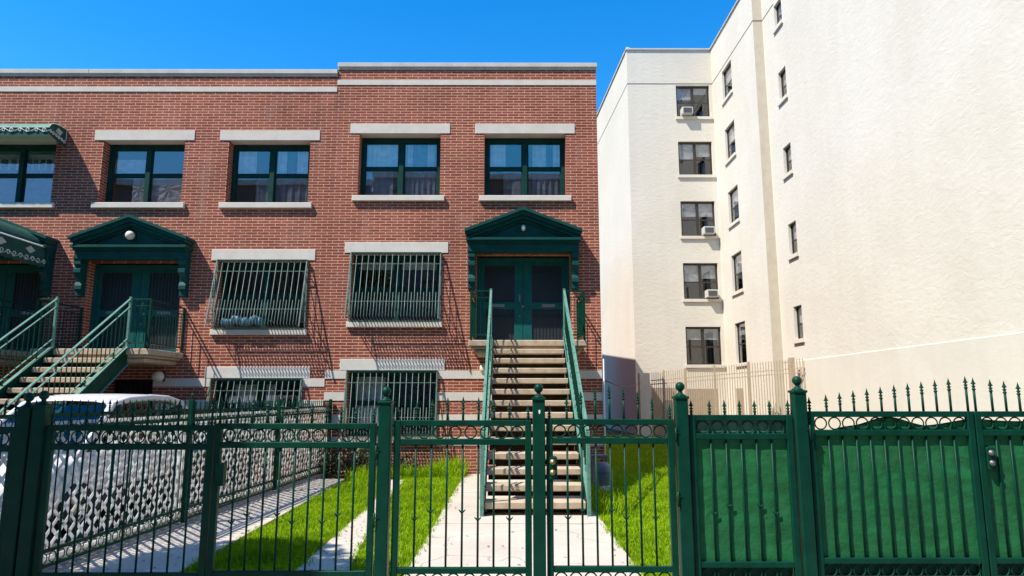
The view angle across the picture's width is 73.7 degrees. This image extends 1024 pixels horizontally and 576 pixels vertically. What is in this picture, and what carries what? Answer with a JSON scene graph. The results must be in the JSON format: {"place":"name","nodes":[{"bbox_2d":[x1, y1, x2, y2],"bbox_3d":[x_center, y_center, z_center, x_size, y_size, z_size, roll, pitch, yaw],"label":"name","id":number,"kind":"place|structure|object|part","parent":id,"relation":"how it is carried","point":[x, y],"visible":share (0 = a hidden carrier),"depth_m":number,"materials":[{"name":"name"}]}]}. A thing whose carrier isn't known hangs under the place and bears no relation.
{"place":"outdoors","nodes":[
{"label":"outdoors","id":0,"kind":"place"},
{"bbox_2d":[0,299,45,365],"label":"stoop staircase","id":1,"kind":"structure","parent":0,"point":[13,356],"depth_m":14.24,"materials":[{"name":"green metal"}]},
{"bbox_2d":[0,297,184,414],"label":"stoop staircase","id":2,"kind":"structure","parent":0,"point":[73,370],"depth_m":13.17,"materials":[{"name":"green metal"}]},
{"bbox_2d":[42,483,282,563],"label":"side yard paving","id":3,"kind":"structure","parent":0,"point":[103,513],"depth_m":10.21,"materials":[{"name":"concrete"}]},
{"bbox_2d":[0,394,196,533],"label":"parked car","id":4,"kind":"object","parent":3,"relation":"on","point":[76,398],"visible":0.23,"depth_m":10.32,"materials":[{"name":"silver metal"}]},
{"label":"side window","id":5,"kind":"part","parent":4,"relation":"part of","materials":[{"name":"black glass"}]},
{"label":"side window","id":6,"kind":"part","parent":4,"relation":"part of","materials":[{"name":"glass"}]},
{"bbox_2d":[0,0,736,111],"label":"sky","id":7,"kind":"structure","parent":0,"point":[35,34],"materials":[{"name":"blue"}]},
{"bbox_2d":[223,427,793,575],"bbox_3d":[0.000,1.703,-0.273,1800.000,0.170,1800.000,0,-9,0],"label":"ground","id":8,"kind":"structure","parent":0,"point":[616,432],"depth_m":21.33,"materials":[{"name":"green plant"}]},
{"bbox_2d":[0,392,34,575],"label":"gate post","id":9,"kind":"object","parent":8,"relation":"on","point":[15,495],"visible":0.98,"depth_m":4.69,"materials":[{"name":"green metal"}]},
{"bbox_2d":[0,413,16,561],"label":"fence panel","id":10,"kind":"object","parent":9,"relation":"attached to","point":[10,440],"visible":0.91,"depth_m":4.73,"materials":[{"name":"green paint"}]},
{"bbox_2d":[15,391,54,575],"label":"gate post","id":11,"kind":"object","parent":8,"relation":"on","point":[41,415],"visible":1,"depth_m":4.70,"materials":[{"name":"green metal"}]},
{"bbox_2d":[32,398,215,575],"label":"driveway gate","id":12,"kind":"structure","parent":11,"relation":"attached to","point":[51,445],"depth_m":4.74,"materials":[{"name":"green metal"}]},
{"bbox_2d":[0,69,89,408],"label":"brick house","id":13,"kind":"structure","parent":8,"relation":"on","point":[39,179],"depth_m":15.69,"materials":[{"name":"brick"}]},
{"bbox_2d":[0,269,7,328],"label":"door","id":14,"kind":"structure","parent":13,"relation":"in","point":[3,272],"depth_m":15.45,"materials":[{"name":"green paint"}]},
{"bbox_2d":[0,269,41,351],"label":"door","id":15,"kind":"structure","parent":13,"relation":"in","point":[22,286],"depth_m":15.41,"materials":[{"name":"green paint"}]},
{"bbox_2d":[0,221,48,300],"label":"door canopy","id":16,"kind":"object","parent":13,"relation":"attached to","point":[20,244],"visible":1,"depth_m":14.30,"materials":[{"name":"green fabric"}]},
{"bbox_2d":[0,146,55,201],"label":"window","id":17,"kind":"structure","parent":13,"relation":"in","point":[16,185],"depth_m":15.94,"materials":[{"name":"clear glass"}]},
{"bbox_2d":[0,123,67,146],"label":"awning","id":18,"kind":"object","parent":13,"relation":"attached to","point":[57,132],"depth_m":15.13,"materials":[{"name":"green metal"}]},
{"bbox_2d":[0,399,188,568],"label":"side fence panel","id":19,"kind":"object","parent":8,"relation":"on","point":[83,538],"visible":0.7,"depth_m":7.22,"materials":[{"name":"green paint"}]},
{"bbox_2d":[0,415,183,560],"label":"lattice panel","id":20,"kind":"object","parent":19,"relation":"attached to","point":[59,496],"visible":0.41,"depth_m":7.18,"materials":[{"name":"grey metal"}]},
{"bbox_2d":[42,472,330,571],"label":"kerb","id":21,"kind":"structure","parent":8,"relation":"on","point":[93,555],"depth_m":7.93,"materials":[{"name":"grey concrete"}]},
{"bbox_2d":[180,393,277,522],"bbox_3d":[-4.098,2.447,10.187,0.060,1.730,2.974,0,-9,2],"label":"side fence panel","id":22,"kind":"object","parent":21,"relation":"on","point":[186,472],"visible":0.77,"depth_m":9.85,"materials":[{"name":"green paint"}]},
{"bbox_2d":[176,411,273,516],"bbox_3d":[-4.176,2.504,10.198,0.027,1.270,2.978,0,-9,2],"label":"lattice panel","id":23,"kind":"object","parent":22,"relation":"attached to","point":[202,472],"visible":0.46,"depth_m":10.15,"materials":[{"name":"grey metal"}]},
{"bbox_2d":[272,394,331,490],"bbox_3d":[-3.972,2.928,13.158,0.060,1.720,2.993,0,-9,2],"label":"side fence panel","id":24,"kind":"object","parent":21,"relation":"on","point":[277,450],"visible":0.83,"depth_m":12.70,"materials":[{"name":"green paint"}]},
{"bbox_2d":[270,408,325,483],"bbox_3d":[-4.052,2.975,13.136,0.027,1.270,2.928,0,-9,2],"label":"lattice panel","id":25,"kind":"object","parent":24,"relation":"attached to","point":[305,435],"visible":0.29,"depth_m":13.02,"materials":[{"name":"white plastic"}]},
{"bbox_2d":[61,69,337,482],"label":"brick house","id":26,"kind":"structure","parent":8,"relation":"on","point":[189,177],"depth_m":15.48,"materials":[{"name":"brick"}]},
{"bbox_2d":[91,269,141,348],"bbox_3d":[-8.903,0.509,15.382,0.975,1.920,0.062,0,-9,0],"label":"door","id":27,"kind":"structure","parent":26,"relation":"in","point":[115,287],"depth_m":15.41,"materials":[{"name":"green paint"}]},
{"bbox_2d":[125,231,135,239],"bbox_3d":[-8.404,-1.158,15.026,0.200,0.200,0.204,0,-9,0],"label":"wall lamp","id":28,"kind":"object","parent":26,"relation":"attached to","point":[130,235],"visible":1,"depth_m":14.97,"materials":[{"name":"white glass"}]},
{"bbox_2d":[114,380,152,394],"bbox_3d":[-8.305,3.167,14.984,0.996,2.265,0.090,0,-9,0],"label":"basement door","id":29,"kind":"structure","parent":26,"relation":"in","point":[121,386],"depth_m":15.12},
{"bbox_2d":[105,146,184,201],"bbox_3d":[-8.455,-2.597,15.908,1.860,1.460,0.158,0,-9,0],"label":"window","id":30,"kind":"structure","parent":26,"relation":"in","point":[165,187],"depth_m":15.90,"materials":[{"name":"green glass"}]},
{"bbox_2d":[136,269,179,351],"bbox_3d":[-7.908,0.505,15.357,0.975,1.920,0.117,0,-9,0],"label":"door","id":31,"kind":"structure","parent":26,"relation":"in","point":[157,284],"depth_m":15.41,"materials":[{"name":"green paint"}]},
{"bbox_2d":[152,371,165,382],"bbox_3d":[-7.634,1.913,14.729,0.250,0.250,0.254,0,-9,0],"label":"wall lamp","id":32,"kind":"object","parent":26,"relation":"attached to","point":[158,376],"visible":1,"depth_m":14.65,"materials":[{"name":"white glass"}]},
{"bbox_2d":[199,378,302,441],"bbox_3d":[-5.544,2.626,14.547,1.984,1.422,0.392,0,-9,0],"label":"window guard","id":33,"kind":"object","parent":26,"relation":"attached to","point":[263,390],"visible":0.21,"depth_m":14.70,"materials":[{"name":"green metal"}]},
{"bbox_2d":[204,259,307,328],"bbox_3d":[-5.564,0.107,14.925,2.024,1.557,0.441,0,-9,0],"label":"window guard","id":34,"kind":"object","parent":26,"relation":"attached to","point":[304,294],"visible":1,"depth_m":14.94,"materials":[{"name":"green metal"}]},
{"bbox_2d":[220,315,262,326],"bbox_3d":[-5.909,0.725,14.927,0.934,0.272,0.173,0,-9,0],"label":"plastic bundle","id":35,"kind":"object","parent":34,"relation":"on","point":[242,323],"visible":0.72,"depth_m":14.88,"materials":[{"name":"plastic"}]},
{"bbox_2d":[214,380,300,441],"bbox_3d":[-5.545,2.719,15.054,1.950,1.408,0.138,0,-9,0],"label":"window","id":36,"kind":"structure","parent":26,"relation":"in","point":[225,382],"depth_m":15.10,"materials":[{"name":"green glass"}]},
{"bbox_2d":[219,264,305,329],"bbox_3d":[-5.565,0.208,15.435,1.990,1.528,0.097,0,-9,0],"label":"window","id":37,"kind":"structure","parent":26,"relation":"in","point":[279,266],"depth_m":15.44,"materials":[{"name":"green glass"}]},
{"bbox_2d":[230,146,309,201],"bbox_3d":[-5.575,-2.595,15.920,1.860,1.460,0.168,0,-9,0],"label":"window","id":38,"kind":"structure","parent":26,"relation":"in","point":[282,186],"depth_m":15.95,"materials":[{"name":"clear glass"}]},
{"bbox_2d":[58,479,401,571],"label":"driveway strips","id":39,"kind":"object","parent":8,"relation":"on","point":[192,543],"visible":0.53,"depth_m":7.62,"materials":[{"name":"concrete"}]},
{"bbox_2d":[177,452,473,575],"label":"lawn grass","id":40,"kind":"structure","parent":8,"relation":"on","point":[405,539],"depth_m":8.73,"materials":[{"name":"green plant"}]},
{"bbox_2d":[311,448,419,476],"bbox_3d":[-3.058,3.575,14.181,2.288,0.718,0.509,0,-9,0],"label":"shrub","id":41,"kind":"object","parent":8,"relation":"on","point":[364,457],"visible":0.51,"depth_m":14.13,"materials":[{"name":"green plant"}]},
{"bbox_2d":[371,387,393,575],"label":"gate post","id":42,"kind":"object","parent":8,"relation":"on","point":[381,518],"visible":1,"depth_m":4.70,"materials":[{"name":"green metal"}]},
{"bbox_2d":[205,396,376,575],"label":"driveway gate","id":43,"kind":"structure","parent":42,"relation":"attached to","point":[219,472],"depth_m":4.74,"materials":[{"name":"green metal"}]},
{"bbox_2d":[321,63,605,474],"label":"brick house","id":44,"kind":"structure","parent":8,"relation":"on","point":[467,170],"depth_m":15.50,"materials":[{"name":"brick"}]},
{"bbox_2d":[341,370,437,436],"bbox_3d":[-2.609,2.468,14.629,1.984,1.422,0.294,0,-9,0],"label":"window guard","id":45,"kind":"object","parent":44,"relation":"attached to","point":[364,417],"visible":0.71,"depth_m":14.67,"materials":[{"name":"green metal"}]},
{"bbox_2d":[348,372,435,435],"bbox_3d":[-2.610,2.552,15.087,1.950,1.408,0.138,0,-9,0],"label":"window","id":46,"kind":"structure","parent":44,"relation":"in","point":[354,394],"depth_m":15.12,"materials":[{"name":"green glass"}]},
{"bbox_2d":[344,252,441,321],"bbox_3d":[-2.589,-0.059,14.959,2.024,1.557,0.441,0,-9,0],"label":"window guard","id":47,"kind":"object","parent":44,"relation":"attached to","point":[347,305],"visible":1,"depth_m":14.96,"materials":[{"name":"green metal"}]},
{"bbox_2d":[352,256,439,320],"bbox_3d":[-2.590,0.046,15.499,1.990,1.528,0.158,0,-9,0],"label":"window","id":48,"kind":"structure","parent":44,"relation":"in","point":[400,267],"depth_m":15.52,"materials":[{"name":"green glass"}]},
{"bbox_2d":[360,139,440,194],"bbox_3d":[-2.580,-2.762,15.954,1.860,1.460,0.169,0,-9,0],"label":"window","id":49,"kind":"structure","parent":44,"relation":"in","point":[416,162],"depth_m":15.98,"materials":[{"name":"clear glass"}]},
{"bbox_2d":[480,363,484,372],"bbox_3d":[-0.610,1.743,14.802,0.190,0.218,0.193,0,-9,0],"label":"wall lamp","id":50,"kind":"object","parent":44,"relation":"attached to","point":[482,368],"visible":0.69,"depth_m":14.73,"materials":[{"name":"white glass"}]},
{"bbox_2d":[479,261,523,339],"bbox_3d":[-0.234,0.340,15.401,1.003,1.920,0.117,0,-9,0],"label":"door","id":51,"kind":"structure","parent":44,"relation":"in","point":[505,278],"depth_m":15.44,"materials":[{"name":"green paint"}]},
{"bbox_2d":[496,437,532,465],"bbox_3d":[0.150,3.002,15.030,0.996,2.265,0.090,0,-9,0],"label":"basement door","id":52,"kind":"structure","parent":44,"relation":"in","point":[496,437],"depth_m":14.93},
{"bbox_2d":[485,139,564,194],"bbox_3d":[0.300,-2.761,15.961,1.860,1.460,0.170,0,-9,0],"label":"window","id":53,"kind":"structure","parent":44,"relation":"in","point":[538,179],"depth_m":15.97,"materials":[{"name":"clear glass"}]},
{"bbox_2d":[523,261,566,339],"bbox_3d":[0.747,0.345,15.430,0.975,1.920,0.062,0,-9,0],"label":"door","id":54,"kind":"structure","parent":44,"relation":"in","point":[544,282],"depth_m":15.45,"materials":[{"name":"green paint"}]},
{"bbox_2d":[602,379,639,386],"bbox_3d":[3.631,2.982,21.589,0.085,0.341,13.971,-2,-9,14],"label":"cable","id":55,"kind":"object","parent":44,"relation":"attached to","point":[618,385],"visible":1,"depth_m":18.92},
{"bbox_2d":[404,474,642,575],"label":"walkway","id":56,"kind":"structure","parent":8,"relation":"on","point":[501,533],"depth_m":7.82,"materials":[{"name":"concrete"}]},
{"bbox_2d":[83,480,623,570],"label":"fallen leaves","id":57,"kind":"object","parent":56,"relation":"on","point":[314,564],"visible":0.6,"depth_m":8.19,"materials":[{"name":"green plant"}]},
{"bbox_2d":[468,289,591,516],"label":"stoop staircase","id":58,"kind":"structure","parent":56,"relation":"on","point":[520,370],"depth_m":11.70,"materials":[{"name":"concrete"}]},
{"bbox_2d":[531,384,545,575],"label":"gate post","id":59,"kind":"object","parent":8,"relation":"on","point":[538,399],"visible":1,"depth_m":4.70,"materials":[{"name":"green metal"}]},
{"bbox_2d":[390,397,531,575],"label":"garden gate","id":60,"kind":"structure","parent":59,"relation":"attached to","point":[396,570],"depth_m":4.74,"materials":[{"name":"green metal"}]},
{"bbox_2d":[546,386,678,575],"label":"garden gate","id":61,"kind":"structure","parent":59,"relation":"attached to","point":[551,476],"depth_m":4.74,"materials":[{"name":"green metal"}]},
{"bbox_2d":[590,454,607,484],"bbox_3d":[1.630,3.397,12.737,0.320,0.560,0.220,0,-9,0],"label":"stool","id":62,"kind":"object","parent":8,"relation":"on","point":[592,456],"visible":0.7,"depth_m":12.67,"materials":[{"name":"grey plastic"}]},
{"bbox_2d":[593,462,612,487],"bbox_3d":[1.591,3.296,11.933,0.360,0.505,0.360,0,-9,0],"label":"grey tub","id":63,"kind":"object","parent":8,"relation":"on","point":[603,471],"visible":0.76,"depth_m":11.80,"materials":[{"name":"plastic"}]},
{"bbox_2d":[570,435,679,575],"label":"side lawn grass","id":64,"kind":"structure","parent":8,"relation":"on","point":[648,519],"depth_m":10.10,"materials":[{"name":"green plant"}]},
{"bbox_2d":[600,485,612,490],"bbox_3d":[1.573,3.338,11.369,0.219,0.118,0.158,0,-9,0],"label":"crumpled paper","id":65,"kind":"object","parent":64,"relation":"on","point":[603,487],"visible":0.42,"depth_m":11.35,"materials":[{"name":"white paper"}]},
{"bbox_2d":[638,373,651,436],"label":"cream pier","id":66,"kind":"structure","parent":8,"relation":"on","point":[644,395],"depth_m":28.15,"materials":[{"name":"paint"}]},
{"bbox_2d":[653,388,675,434],"bbox_3d":[6.828,5.590,30.506,1.100,2.250,0.020,0,-9,0],"label":"fence","id":67,"kind":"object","parent":66,"relation":"attached to","point":[659,400],"depth_m":30.57,"materials":[{"name":"beige metal"}]},
{"bbox_2d":[672,382,694,575],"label":"gate post","id":68,"kind":"object","parent":8,"relation":"on","point":[683,490],"visible":1,"depth_m":4.71,"materials":[{"name":"green metal"}]},
{"bbox_2d":[688,400,802,575],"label":"fence panel","id":69,"kind":"object","parent":68,"relation":"attached to","point":[745,513],"visible":1,"depth_m":4.74,"materials":[{"name":"green paint"}]},
{"bbox_2d":[651,357,804,436],"bbox_3d":[7.905,4.284,25.635,0.220,3.087,6.508,8,-12,-40],"label":"picket fence","id":70,"kind":"object","parent":8,"relation":"on","point":[791,368],"visible":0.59,"depth_m":25.38,"materials":[{"name":"beige paint"}]},
{"bbox_2d":[788,376,817,575],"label":"gate post","id":71,"kind":"object","parent":8,"relation":"on","point":[802,433],"visible":0.99,"depth_m":4.72,"materials":[{"name":"green metal"}]},
{"bbox_2d":[807,376,989,575],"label":"sheeted gate","id":72,"kind":"structure","parent":71,"relation":"attached to","point":[894,496],"depth_m":4.75,"materials":[{"name":"green metal"}]},
{"bbox_2d":[970,377,1023,575],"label":"sheeted gate","id":73,"kind":"structure","parent":72,"relation":"attached to","point":[1000,448],"depth_m":4.75,"materials":[{"name":"green metal"}]},
{"bbox_2d":[597,0,1023,434],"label":"apartment building","id":74,"kind":"structure","parent":8,"relation":"on","point":[845,178],"depth_m":22.02,"materials":[{"name":"beige paint"}]},
{"bbox_2d":[680,107,692,115],"bbox_3d":[8.358,-8.438,32.678,0.520,0.340,0.414,0,-9,0],"label":"air conditioner","id":75,"kind":"object","parent":74,"relation":"attached to","point":[686,111],"visible":1,"depth_m":32.48,"materials":[{"name":"white plastic"}]},
{"bbox_2d":[675,86,712,119],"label":"window","id":76,"kind":"structure","parent":74,"relation":"in","point":[686,96],"depth_m":33.11,"materials":[{"name":"brown metal"}]},
{"bbox_2d":[678,142,714,177],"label":"window","id":77,"kind":"structure","parent":74,"relation":"in","point":[694,159],"depth_m":32.66,"materials":[{"name":"metal"}]},
{"bbox_2d":[680,202,717,238],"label":"window","id":78,"kind":"structure","parent":74,"relation":"in","point":[694,215],"depth_m":32.20,"materials":[{"name":"brown metal"}]},
{"bbox_2d":[683,263,721,301],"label":"window","id":79,"kind":"structure","parent":74,"relation":"in","point":[698,278],"depth_m":31.71,"materials":[{"name":"metal"}]},
{"bbox_2d":[687,389,718,414],"bbox_3d":[8.503,5.467,30.529,1.450,1.900,0.020,0,-9,0],"label":"basement door","id":80,"kind":"structure","parent":74,"relation":"in","point":[693,390],"depth_m":30.59,"materials":[{"name":"beige paint"}]},
{"bbox_2d":[685,327,724,367],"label":"window","id":81,"kind":"structure","parent":74,"relation":"in","point":[702,347],"depth_m":31.28,"materials":[{"name":"metal"}]},
{"bbox_2d":[701,226,714,235],"bbox_3d":[9.128,-2.652,31.753,0.520,0.340,0.414,0,-9,0],"label":"air conditioner","id":82,"kind":"object","parent":74,"relation":"attached to","point":[708,230],"visible":1,"depth_m":31.57,"materials":[{"name":"white plastic"}]},
{"bbox_2d":[705,290,718,297],"bbox_3d":[9.148,0.271,31.285,0.520,0.340,0.414,0,-9,0],"label":"air conditioner","id":83,"kind":"object","parent":74,"relation":"attached to","point":[711,294],"visible":1,"depth_m":31.09,"materials":[{"name":"white plastic"}]},
{"bbox_2d":[721,63,732,105],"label":"window","id":84,"kind":"structure","parent":74,"relation":"in","point":[727,74],"depth_m":30.99,"materials":[{"name":"brown metal"}]},
{"bbox_2d":[724,122,735,165],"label":"window","id":85,"kind":"structure","parent":74,"relation":"in","point":[730,132],"depth_m":30.62,"materials":[{"name":"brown metal"}]},
{"bbox_2d":[727,186,739,228],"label":"window","id":86,"kind":"structure","parent":74,"relation":"in","point":[735,192],"depth_m":30.12,"materials":[{"name":"brown metal"}]},
{"bbox_2d":[731,252,743,296],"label":"window","id":87,"kind":"structure","parent":74,"relation":"in","point":[738,264],"depth_m":29.73,"materials":[{"name":"brown metal"}]},
{"bbox_2d":[736,388,743,414],"bbox_3d":[9.662,5.249,28.855,0.020,2.000,0.800,0,-9,0],"label":"basement door","id":88,"kind":"structure","parent":74,"relation":"in","point":[737,392],"depth_m":28.84,"materials":[{"name":"beige paint"}]},
{"bbox_2d":[735,321,746,366],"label":"window","id":89,"kind":"structure","parent":74,"relation":"in","point":[742,325],"depth_m":29.34,"materials":[{"name":"brown metal"}]},
{"bbox_2d":[773,1,782,33],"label":"window","id":90,"kind":"structure","parent":74,"relation":"in","point":[779,23],"depth_m":26.01,"materials":[{"name":"brown metal"}]},
{"bbox_2d":[777,69,787,106],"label":"window","id":91,"kind":"structure","parent":74,"relation":"in","point":[784,97],"depth_m":25.60,"materials":[{"name":"brown metal"}]},
{"bbox_2d":[782,145,792,179],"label":"window","id":92,"kind":"structure","parent":74,"relation":"in","point":[789,160],"depth_m":25.14,"materials":[{"name":"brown metal"}]},
{"bbox_2d":[787,222,798,260],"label":"window","id":93,"kind":"structure","parent":74,"relation":"in","point":[794,255],"depth_m":24.69,"materials":[{"name":"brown metal"}]},
{"bbox_2d":[793,306,804,343],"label":"window","id":94,"kind":"structure","parent":74,"relation":"in","point":[799,308],"depth_m":24.22,"materials":[{"name":"brown metal"}]}
]}

